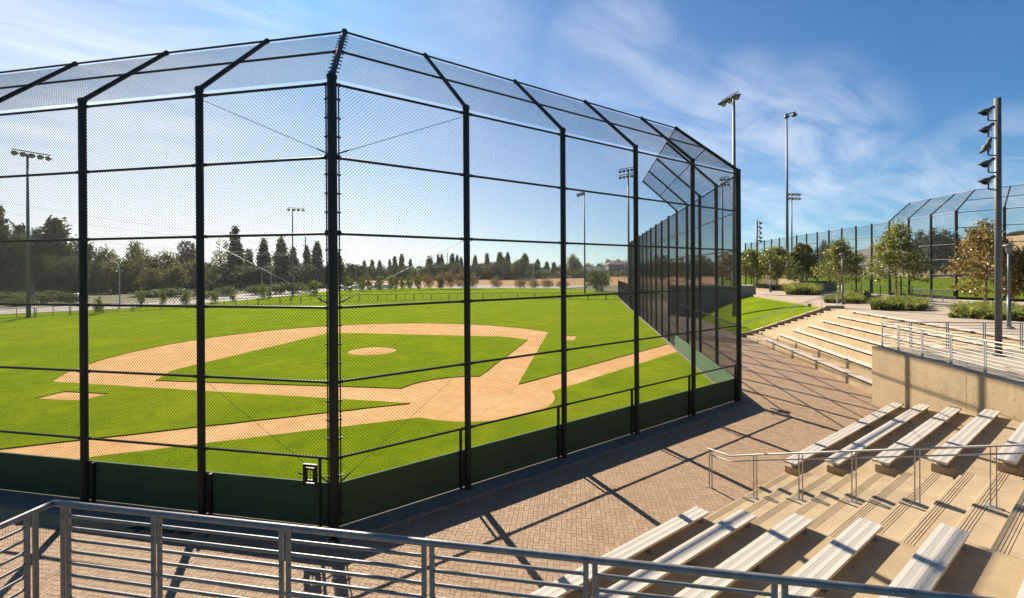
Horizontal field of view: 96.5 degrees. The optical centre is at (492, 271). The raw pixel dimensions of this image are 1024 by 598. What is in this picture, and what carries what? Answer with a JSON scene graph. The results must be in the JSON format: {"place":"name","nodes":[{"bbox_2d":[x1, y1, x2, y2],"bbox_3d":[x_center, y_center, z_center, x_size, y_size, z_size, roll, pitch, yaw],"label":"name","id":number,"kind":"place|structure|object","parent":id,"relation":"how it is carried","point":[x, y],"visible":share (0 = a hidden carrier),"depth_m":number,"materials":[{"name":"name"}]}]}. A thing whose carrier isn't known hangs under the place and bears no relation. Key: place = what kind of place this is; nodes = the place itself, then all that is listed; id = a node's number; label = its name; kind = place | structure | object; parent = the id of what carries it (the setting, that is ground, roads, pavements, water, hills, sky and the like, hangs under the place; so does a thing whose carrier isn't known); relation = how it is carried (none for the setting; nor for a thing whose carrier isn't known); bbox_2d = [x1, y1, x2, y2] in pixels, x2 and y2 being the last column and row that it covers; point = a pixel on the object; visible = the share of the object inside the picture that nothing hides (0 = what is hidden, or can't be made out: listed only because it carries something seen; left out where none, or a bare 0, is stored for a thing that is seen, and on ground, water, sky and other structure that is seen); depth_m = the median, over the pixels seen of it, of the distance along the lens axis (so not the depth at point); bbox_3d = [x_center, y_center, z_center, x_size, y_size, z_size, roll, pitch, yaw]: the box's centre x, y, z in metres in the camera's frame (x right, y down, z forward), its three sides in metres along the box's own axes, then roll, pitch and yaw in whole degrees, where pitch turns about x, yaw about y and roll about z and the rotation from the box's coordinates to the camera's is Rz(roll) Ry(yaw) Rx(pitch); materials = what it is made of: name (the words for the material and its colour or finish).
{"place":"outdoors","nodes":[
{"label":"outdoors","id":0,"kind":"place"},
{"bbox_2d":[0,285,610,314],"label":"road","id":1,"kind":"structure","parent":0,"point":[226,299],"depth_m":86.97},
{"bbox_2d":[0,288,389,314],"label":"road kerb","id":2,"kind":"structure","parent":1,"relation":"on","point":[156,303],"depth_m":73.00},
{"bbox_2d":[0,323,676,529],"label":"infield dirt","id":3,"kind":"structure","parent":0,"point":[46,518],"depth_m":19.92,"materials":[{"name":"soil"}]},
{"bbox_2d":[0,288,712,481],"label":"grass field","id":4,"kind":"structure","parent":0,"point":[415,310],"depth_m":23.70,"materials":[{"name":"plant"}]},
{"bbox_2d":[11,149,52,317],"bbox_3d":[-53.673,-4.323,53.296,0.907,19.320,3.553,0,0,27],"label":"light mast","id":5,"kind":"object","parent":4,"relation":"on","point":[27,232],"visible":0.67,"depth_m":52.89,"materials":[{"name":"grey metal"}]},
{"bbox_2d":[0,28,741,528],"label":"backstop fence","id":6,"kind":"object","parent":4,"relation":"on","point":[334,500],"visible":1,"depth_m":10.34,"materials":[{"name":"metal"}]},
{"bbox_2d":[348,347,395,354],"bbox_3d":[-7.741,5.090,29.426,3.240,0.115,3.240,0,0,-35],"label":"pitching mound","id":7,"kind":"object","parent":4,"relation":"on","point":[368,351],"visible":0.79,"depth_m":29.14,"materials":[{"name":"soil"}]},
{"bbox_2d":[0,300,749,542],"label":"kerb","id":8,"kind":"structure","parent":4,"relation":"on","point":[30,501],"depth_m":10.20,"materials":[{"name":"concrete"}]},
{"bbox_2d":[618,280,628,305],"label":"windscreen fence","id":9,"kind":"object","parent":8,"relation":"on","point":[622,291],"visible":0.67,"depth_m":73.11,"materials":[{"name":"metal"}]},
{"bbox_2d":[576,192,586,292],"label":"light mast","id":10,"kind":"object","parent":4,"relation":"on","point":[577,195],"visible":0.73,"depth_m":103.85,"materials":[{"name":"grey metal"}]},
{"bbox_2d":[586,270,611,291],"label":"green bush","id":11,"kind":"object","parent":4,"relation":"on","point":[600,279],"visible":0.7,"depth_m":111.14,"materials":[{"name":"green plant"}]},
{"bbox_2d":[0,331,882,597],"bbox_3d":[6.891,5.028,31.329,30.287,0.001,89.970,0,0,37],"label":"pavement","id":12,"kind":"structure","parent":0,"point":[713,339],"depth_m":9.58,"materials":[{"name":"brick"}]},
{"bbox_2d":[0,274,894,542],"bbox_3d":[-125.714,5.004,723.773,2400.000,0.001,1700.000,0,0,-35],"label":"ground","id":13,"kind":"structure","parent":0,"point":[145,528],"depth_m":93.12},
{"bbox_2d":[0,203,20,290],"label":"conifer tree","id":14,"kind":"object","parent":13,"relation":"on","point":[3,251],"visible":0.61,"depth_m":108.08,"materials":[{"name":"green plant"}]},
{"bbox_2d":[2,229,46,292],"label":"broadleaf tree","id":15,"kind":"object","parent":13,"relation":"on","point":[22,257],"visible":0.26,"depth_m":110.22,"materials":[{"name":"green plant"}]},
{"bbox_2d":[14,290,70,302],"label":"green bush","id":16,"kind":"object","parent":13,"relation":"on","point":[41,297],"visible":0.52,"depth_m":76.97,"materials":[{"name":"green plant"}]},
{"bbox_2d":[16,252,69,292],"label":"broadleaf tree","id":17,"kind":"object","parent":13,"relation":"on","point":[50,268],"visible":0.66,"depth_m":104.85,"materials":[{"name":"green plant"}]},
{"bbox_2d":[32,215,78,291],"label":"conifer tree","id":18,"kind":"object","parent":13,"relation":"on","point":[60,229],"visible":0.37,"depth_m":114.80,"materials":[{"name":"green plant"}]},
{"bbox_2d":[53,292,78,303],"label":"green bush","id":19,"kind":"object","parent":13,"relation":"on","point":[68,299],"visible":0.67,"depth_m":77.55,"materials":[{"name":"green plant"}]},
{"bbox_2d":[50,254,97,292],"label":"broadleaf tree","id":20,"kind":"object","parent":13,"relation":"on","point":[72,276],"visible":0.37,"depth_m":111.16,"materials":[{"name":"green plant"}]},
{"bbox_2d":[68,234,101,286],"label":"broadleaf tree","id":21,"kind":"object","parent":13,"relation":"on","point":[93,254],"visible":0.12,"depth_m":124.96,"materials":[{"name":"green plant"}]},
{"bbox_2d":[88,261,106,292],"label":"broadleaf tree","id":22,"kind":"object","parent":13,"relation":"on","point":[96,287],"visible":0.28,"depth_m":117.70,"materials":[{"name":"green plant"}]},
{"bbox_2d":[91,244,116,290],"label":"broadleaf tree","id":23,"kind":"object","parent":13,"relation":"on","point":[103,257],"visible":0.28,"depth_m":127.77,"materials":[{"name":"green plant"}]},
{"bbox_2d":[96,255,142,292],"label":"broadleaf tree","id":24,"kind":"object","parent":13,"relation":"on","point":[124,269],"visible":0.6,"depth_m":118.55,"materials":[{"name":"green plant"}]},
{"bbox_2d":[126,251,166,290],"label":"broadleaf tree","id":25,"kind":"object","parent":13,"relation":"on","point":[153,262],"visible":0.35,"depth_m":124.49,"materials":[{"name":"green plant"}]},
{"bbox_2d":[134,266,177,290],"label":"broadleaf tree","id":26,"kind":"object","parent":13,"relation":"on","point":[154,278],"visible":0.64,"depth_m":106.98,"materials":[{"name":"green plant"}]},
{"bbox_2d":[151,249,185,272],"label":"broadleaf tree","id":27,"kind":"object","parent":13,"relation":"on","point":[164,259],"visible":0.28,"depth_m":129.11,"materials":[{"name":"green plant"}]},
{"bbox_2d":[145,287,193,296],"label":"green bush","id":28,"kind":"object","parent":13,"relation":"on","point":[170,291],"visible":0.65,"depth_m":98.61,"materials":[{"name":"green plant"}]},
{"bbox_2d":[0,271,352,293],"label":"undergrowth","id":29,"kind":"object","parent":13,"relation":"on","point":[221,279],"visible":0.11,"depth_m":130.73,"materials":[{"name":"green plant"}]},
{"bbox_2d":[158,263,194,289],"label":"broadleaf tree","id":30,"kind":"object","parent":13,"relation":"on","point":[181,279],"visible":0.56,"depth_m":111.70,"materials":[{"name":"green plant"}]},
{"bbox_2d":[173,241,195,263],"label":"fan palm","id":31,"kind":"object","parent":13,"relation":"on","point":[187,253],"visible":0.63,"depth_m":138.78,"materials":[{"name":"green plant"}]},
{"bbox_2d":[165,259,208,290],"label":"broadleaf tree","id":32,"kind":"object","parent":13,"relation":"on","point":[190,278],"visible":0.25,"depth_m":120.62,"materials":[{"name":"green plant"}]},
{"bbox_2d":[221,263,254,288],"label":"broadleaf tree","id":33,"kind":"object","parent":13,"relation":"on","point":[241,269],"visible":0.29,"depth_m":137.67,"materials":[{"name":"green plant"}]},
{"bbox_2d":[240,264,273,285],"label":"broadleaf tree","id":34,"kind":"object","parent":13,"relation":"on","point":[252,274],"visible":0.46,"depth_m":137.67,"materials":[{"name":"green plant"}]},
{"bbox_2d":[252,265,294,286],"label":"broadleaf tree","id":35,"kind":"object","parent":13,"relation":"on","point":[273,268],"visible":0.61,"depth_m":138.39,"materials":[{"name":"green plant"}]},
{"bbox_2d":[266,282,290,293],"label":"green bush","id":36,"kind":"object","parent":13,"relation":"on","point":[278,288],"visible":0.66,"depth_m":107.17,"materials":[{"name":"green plant"}]},
{"bbox_2d":[667,285,755,314],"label":"bank end wall","id":37,"kind":"structure","parent":13,"relation":"on","point":[747,290],"depth_m":50.94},
{"bbox_2d":[561,518,1023,597],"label":"concrete terrace","id":38,"kind":"structure","parent":13,"relation":"on","point":[972,568],"depth_m":6.07,"materials":[{"name":"concrete"}]},
{"bbox_2d":[530,506,708,597],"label":"bench","id":39,"kind":"object","parent":38,"relation":"on","point":[646,541],"visible":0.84,"depth_m":7.68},
{"bbox_2d":[598,509,756,597],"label":"bench","id":40,"kind":"object","parent":38,"relation":"on","point":[686,552],"visible":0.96,"depth_m":7.03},
{"bbox_2d":[675,513,812,597],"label":"bench","id":41,"kind":"object","parent":38,"relation":"on","point":[754,554],"visible":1,"depth_m":6.42,"materials":[{"name":"metal"}]},
{"bbox_2d":[766,517,882,597],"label":"bench","id":42,"kind":"object","parent":38,"relation":"on","point":[834,557],"visible":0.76,"depth_m":5.86,"materials":[{"name":"metal"}]},
{"bbox_2d":[879,523,969,597],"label":"bench","id":43,"kind":"object","parent":38,"relation":"on","point":[926,566],"visible":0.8,"depth_m":5.26,"materials":[{"name":"metal"}]},
{"bbox_2d":[742,305,843,336],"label":"stair side wall","id":44,"kind":"structure","parent":13,"relation":"on","point":[812,312],"depth_m":33.78,"materials":[{"name":"concrete"}]},
{"bbox_2d":[741,294,839,331],"bbox_3d":[22.107,3.074,33.979,6.602,2.920,0.100,0,0,13],"label":"handrail","id":45,"kind":"object","parent":44,"relation":"on","point":[807,302],"visible":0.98,"depth_m":33.75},
{"bbox_2d":[746,308,856,344],"bbox_3d":[21.620,3.867,31.993,5.950,2.340,3.794,0,0,13],"label":"concrete stair","id":46,"kind":"object","parent":13,"relation":"on","point":[772,333],"visible":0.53,"depth_m":32.22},
{"bbox_2d":[704,471,1023,559],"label":"concrete stair","id":47,"kind":"object","parent":13,"relation":"on","point":[958,502],"visible":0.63,"depth_m":7.91,"materials":[{"name":"concrete"}]},
{"bbox_2d":[705,443,1023,510],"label":"handrail","id":48,"kind":"object","parent":47,"relation":"on","point":[914,502],"visible":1,"depth_m":8.36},
{"bbox_2d":[763,313,1023,393],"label":"concrete terrace","id":49,"kind":"structure","parent":13,"relation":"on","point":[852,366],"depth_m":24.07,"materials":[{"name":"concrete"}]},
{"bbox_2d":[763,338,871,383],"bbox_3d":[16.871,4.579,24.189,0.271,0.150,13.619,0,0,13],"label":"bench","id":50,"kind":"object","parent":49,"relation":"on","point":[842,370],"visible":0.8,"depth_m":22.66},
{"bbox_2d":[778,334,871,367],"bbox_3d":[17.706,4.254,24.031,0.271,0.150,13.545,0,0,13],"label":"bench","id":51,"kind":"object","parent":49,"relation":"on","point":[863,364],"visible":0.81,"depth_m":23.90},
{"bbox_2d":[791,329,871,354],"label":"bench","id":52,"kind":"object","parent":49,"relation":"on","point":[842,344],"visible":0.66,"depth_m":25.12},
{"bbox_2d":[807,325,891,346],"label":"bench","id":53,"kind":"object","parent":49,"relation":"on","point":[850,336],"visible":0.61,"depth_m":25.21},
{"bbox_2d":[820,320,943,346],"bbox_3d":[20.208,3.281,23.557,0.271,0.150,13.323,0,0,13],"label":"bench","id":54,"kind":"object","parent":49,"relation":"on","point":[868,331],"visible":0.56,"depth_m":24.83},
{"bbox_2d":[835,315,1015,348],"bbox_3d":[21.043,2.956,23.398,0.271,0.150,13.249,0,0,13],"label":"bench","id":55,"kind":"object","parent":49,"relation":"on","point":[869,322],"visible":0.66,"depth_m":22.74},
{"bbox_2d":[851,311,1023,339],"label":"bench","id":56,"kind":"object","parent":49,"relation":"on","point":[970,330],"visible":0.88,"depth_m":21.96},
{"bbox_2d":[785,407,1023,477],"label":"concrete terrace","id":57,"kind":"structure","parent":13,"relation":"on","point":[1002,429],"depth_m":10.62,"materials":[{"name":"concrete"}]},
{"bbox_2d":[783,402,903,467],"bbox_3d":[10.592,4.628,13.375,8.420,0.150,0.271,0,0,-35],"label":"bench","id":58,"kind":"object","parent":57,"relation":"on","point":[837,436],"visible":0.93,"depth_m":12.86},
{"bbox_2d":[824,404,929,468],"bbox_3d":[10.647,4.309,12.348,7.440,0.150,0.271,0,0,-35],"label":"bench","id":59,"kind":"object","parent":57,"relation":"on","point":[865,442],"visible":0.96,"depth_m":11.91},
{"bbox_2d":[872,406,961,468],"bbox_3d":[10.697,3.990,11.318,6.450,0.150,0.271,0,0,-35],"label":"bench","id":60,"kind":"object","parent":57,"relation":"on","point":[914,437],"visible":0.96,"depth_m":10.92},
{"bbox_2d":[928,409,999,468],"bbox_3d":[10.731,3.671,10.277,5.420,0.150,0.271,0,0,-35],"label":"bench","id":61,"kind":"object","parent":57,"relation":"on","point":[969,432],"visible":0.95,"depth_m":9.97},
{"bbox_2d":[994,421,1023,468],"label":"bench","id":62,"kind":"object","parent":57,"relation":"on","point":[1016,437],"visible":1,"depth_m":8.39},
{"bbox_2d":[872,346,1023,420],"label":"concrete wall","id":63,"kind":"structure","parent":13,"relation":"on","point":[908,379],"depth_m":14.42,"materials":[{"name":"concrete"}]},
{"bbox_2d":[880,321,1023,383],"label":"guardrail","id":64,"kind":"object","parent":63,"relation":"on","point":[983,339],"visible":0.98,"depth_m":16.11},
{"bbox_2d":[977,97,1005,356],"bbox_3d":[16.904,-1.510,15.502,0.817,8.729,0.342,0,0,6],"label":"spotlight mast","id":65,"kind":"object","parent":63,"relation":"on","point":[997,138],"visible":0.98,"depth_m":15.42,"materials":[{"name":"metal"}]},
{"bbox_2d":[208,274,789,288],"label":"dirt bank","id":66,"kind":"structure","parent":0,"point":[571,280],"depth_m":188.27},
{"bbox_2d":[211,240,228,264],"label":"sparse tree","id":67,"kind":"object","parent":66,"relation":"on","point":[219,256],"visible":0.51,"depth_m":148.92,"materials":[{"name":"green plant"}]},
{"bbox_2d":[225,226,245,269],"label":"conifer tree","id":68,"kind":"object","parent":66,"relation":"on","point":[234,248],"visible":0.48,"depth_m":149.17,"materials":[{"name":"green plant"}]},
{"bbox_2d":[255,237,272,280],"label":"conifer tree","id":69,"kind":"object","parent":66,"relation":"on","point":[265,259],"visible":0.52,"depth_m":149.17,"materials":[{"name":"green plant"}]},
{"bbox_2d":[270,236,291,267],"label":"conifer tree","id":70,"kind":"object","parent":66,"relation":"on","point":[280,254],"visible":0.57,"depth_m":149.23,"materials":[{"name":"green plant"}]},
{"bbox_2d":[272,264,307,286],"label":"broadleaf tree","id":71,"kind":"object","parent":66,"relation":"on","point":[297,274],"visible":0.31,"depth_m":143.51,"materials":[{"name":"green plant"}]},
{"bbox_2d":[290,261,324,285],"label":"broadleaf tree","id":72,"kind":"object","parent":66,"relation":"on","point":[314,266],"visible":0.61,"depth_m":148.71,"materials":[{"name":"green plant"}]},
{"bbox_2d":[309,240,323,285],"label":"conifer tree","id":73,"kind":"object","parent":66,"relation":"on","point":[315,251],"visible":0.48,"depth_m":159.12,"materials":[{"name":"green plant"}]},
{"bbox_2d":[351,264,367,282],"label":"broadleaf tree","id":74,"kind":"object","parent":66,"relation":"on","point":[360,273],"visible":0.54,"depth_m":173.94,"materials":[{"name":"green plant"}]},
{"bbox_2d":[365,270,719,279],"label":"undergrowth","id":75,"kind":"object","parent":66,"relation":"on","point":[548,274],"visible":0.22,"depth_m":217.39,"materials":[{"name":"green plant"}]},
{"bbox_2d":[605,261,627,274],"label":"house","id":76,"kind":"structure","parent":66,"relation":"on","point":[615,265],"depth_m":258.00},
{"bbox_2d":[0,0,1023,270],"label":"sky","id":77,"kind":"structure","parent":0,"point":[886,96],"materials":[{"name":"blue"}]},
{"bbox_2d":[618,297,755,341],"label":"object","id":78,"kind":"object","parent":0,"point":[745,338],"visible":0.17,"depth_m":41.09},
{"bbox_2d":[618,167,632,297],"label":"light mast","id":79,"kind":"object","parent":78,"relation":"on","point":[623,171],"visible":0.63,"depth_m":73.86,"materials":[{"name":"grey metal"}]},
{"bbox_2d":[696,296,817,333],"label":"grass bank","id":80,"kind":"structure","parent":0,"point":[753,308],"depth_m":38.75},
{"bbox_2d":[718,91,740,315],"bbox_3d":[22.088,-5.739,42.503,0.900,21.320,2.382,0,0,-12],"label":"light mast","id":81,"kind":"object","parent":80,"relation":"on","point":[732,99],"visible":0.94,"depth_m":41.90,"materials":[{"name":"grey metal"}]},
{"bbox_2d":[750,294,823,307],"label":"bank kerb","id":82,"kind":"structure","parent":80,"relation":"on","point":[791,301],"depth_m":40.05,"materials":[{"name":"concrete"}]},
{"bbox_2d":[714,277,1023,298],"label":"second field","id":83,"kind":"structure","parent":0,"point":[937,286],"depth_m":97.49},
{"bbox_2d":[788,193,800,275],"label":"light mast","id":84,"kind":"object","parent":83,"relation":"on","point":[795,198],"visible":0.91,"depth_m":111.90,"materials":[{"name":"grey metal"}]},
{"bbox_2d":[745,184,1023,301],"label":"backstop fence","id":85,"kind":"object","parent":83,"relation":"on","point":[956,224],"visible":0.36,"depth_m":46.07,"materials":[{"name":"metal"}]},
{"bbox_2d":[916,227,950,277],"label":"eucalyptus tree","id":86,"kind":"object","parent":83,"relation":"on","point":[935,250],"visible":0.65,"depth_m":178.56,"materials":[{"name":"green plant"}]},
{"bbox_2d":[936,229,960,273],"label":"eucalyptus tree","id":87,"kind":"object","parent":83,"relation":"on","point":[949,253],"visible":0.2,"depth_m":183.67,"materials":[{"name":"green plant"}]},
{"bbox_2d":[754,290,1023,336],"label":"plaza","id":88,"kind":"structure","parent":0,"point":[935,311],"depth_m":30.68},
{"bbox_2d":[741,247,766,284],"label":"plaza tree","id":89,"kind":"object","parent":88,"relation":"on","point":[748,255],"visible":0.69,"depth_m":65.44,"materials":[{"name":"green plant"}]},
{"bbox_2d":[752,283,786,290],"bbox_3d":[39.796,2.117,65.286,5.480,0.971,10.111,0,0,31],"label":"grass bed","id":90,"kind":"object","parent":88,"relation":"on","point":[767,286],"visible":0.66,"depth_m":63.77,"materials":[{"name":"plant"}]},
{"bbox_2d":[753,245,800,289],"bbox_3d":[38.670,-0.510,62.022,5.798,6.351,5.397,0,0,6],"label":"plaza tree","id":91,"kind":"object","parent":88,"relation":"on","point":[780,255],"visible":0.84,"depth_m":61.47,"materials":[{"name":"green plant"}]},
{"bbox_2d":[762,278,801,284],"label":"planter wall","id":92,"kind":"structure","parent":88,"relation":"on","point":[779,281],"depth_m":68.06,"materials":[{"name":"concrete"}]},
{"bbox_2d":[784,111,796,278],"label":"light mast","id":93,"kind":"object","parent":88,"relation":"on","point":[787,116],"visible":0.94,"depth_m":68.85,"materials":[{"name":"grey metal"}]},
{"bbox_2d":[779,281,825,294],"bbox_3d":[36.555,1.872,53.543,5.680,1.528,9.996,0,0,37],"label":"grass bed","id":94,"kind":"object","parent":88,"relation":"on","point":[804,288],"visible":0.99,"depth_m":51.23,"materials":[{"name":"plant"}]},
{"bbox_2d":[784,242,822,282],"bbox_3d":[38.696,-0.523,56.918,4.644,6.389,4.345,0,0,16],"label":"plaza tree","id":95,"kind":"object","parent":88,"relation":"on","point":[801,255],"visible":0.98,"depth_m":56.52,"materials":[{"name":"green plant"}]},
{"bbox_2d":[803,281,836,291],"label":"planter wall","id":96,"kind":"structure","parent":88,"relation":"on","point":[830,287],"depth_m":58.57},
{"bbox_2d":[804,237,868,291],"bbox_3d":[35.086,-0.404,46.162,4.274,6.216,5.669,0,0,-32],"label":"plaza tree","id":97,"kind":"object","parent":88,"relation":"on","point":[831,255],"visible":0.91,"depth_m":45.59,"materials":[{"name":"green plant"}]},
{"bbox_2d":[822,289,869,303],"bbox_3d":[32.323,2.155,41.505,10.893,1.039,3.968,0,0,-43],"label":"grass bed","id":98,"kind":"object","parent":88,"relation":"on","point":[854,297],"visible":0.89,"depth_m":38.69,"materials":[{"name":"plant"}]},
{"bbox_2d":[834,277,912,296],"bbox_3d":[38.513,1.533,46.502,0.114,2.100,7.366,0,0,-16],"label":"fence","id":99,"kind":"object","parent":88,"relation":"on","point":[890,285],"visible":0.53,"depth_m":45.25,"materials":[{"name":"black metal"}]},
{"bbox_2d":[857,215,932,296],"bbox_3d":[34.387,-1.044,39.047,5.024,7.522,5.178,0,0,-21],"label":"plaza tree","id":100,"kind":"object","parent":88,"relation":"on","point":[890,257],"visible":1,"depth_m":38.52,"materials":[{"name":"green plant"}]},
{"bbox_2d":[864,293,934,310],"bbox_3d":[30.191,2.195,33.616,9.229,1.003,4.056,0,0,-35],"label":"grass bed","id":101,"kind":"object","parent":88,"relation":"on","point":[908,302],"visible":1,"depth_m":31.81,"materials":[{"name":"plant"}]},
{"bbox_2d":[910,290,953,300],"bbox_3d":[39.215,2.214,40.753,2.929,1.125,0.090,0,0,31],"label":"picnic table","id":102,"kind":"object","parent":88,"relation":"on","point":[925,291],"visible":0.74,"depth_m":40.72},
{"bbox_2d":[940,217,1023,301],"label":"plaza tree","id":103,"kind":"object","parent":88,"relation":"on","point":[984,243],"visible":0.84,"depth_m":32.27,"materials":[{"name":"green plant"}]},
{"bbox_2d":[944,299,1023,320],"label":"grass bed","id":104,"kind":"object","parent":88,"relation":"on","point":[979,310],"visible":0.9,"depth_m":26.14,"materials":[{"name":"plant"}]},
{"bbox_2d":[1002,244,1015,329],"bbox_3d":[24.269,0.695,21.451,0.440,4.000,0.440,0,0,-35],"label":"plaza lamp","id":105,"kind":"object","parent":88,"relation":"on","point":[1008,249],"visible":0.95,"depth_m":21.41,"materials":[{"name":"grey metal"}]},
{"bbox_2d":[1002,241,1023,301],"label":"plaza tree","id":106,"kind":"object","parent":88,"relation":"on","point":[1019,279],"visible":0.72,"depth_m":30.62,"materials":[{"name":"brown plant"}]},
{"bbox_2d":[897,235,1023,277],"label":"hill","id":107,"kind":"structure","parent":0,"point":[1017,244],"depth_m":212.22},
{"bbox_3d":[-2.059,4.095,1.279,13.435,2.230,6.896,0,0,-35],"label":"concrete wall","id":108,"kind":"object","parent":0,"visible":0},
{"bbox_2d":[0,500,994,597],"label":"guardrail","id":109,"kind":"object","parent":108,"relation":"on","point":[156,586],"visible":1,"depth_m":3.58,"materials":[{"name":"metal"}]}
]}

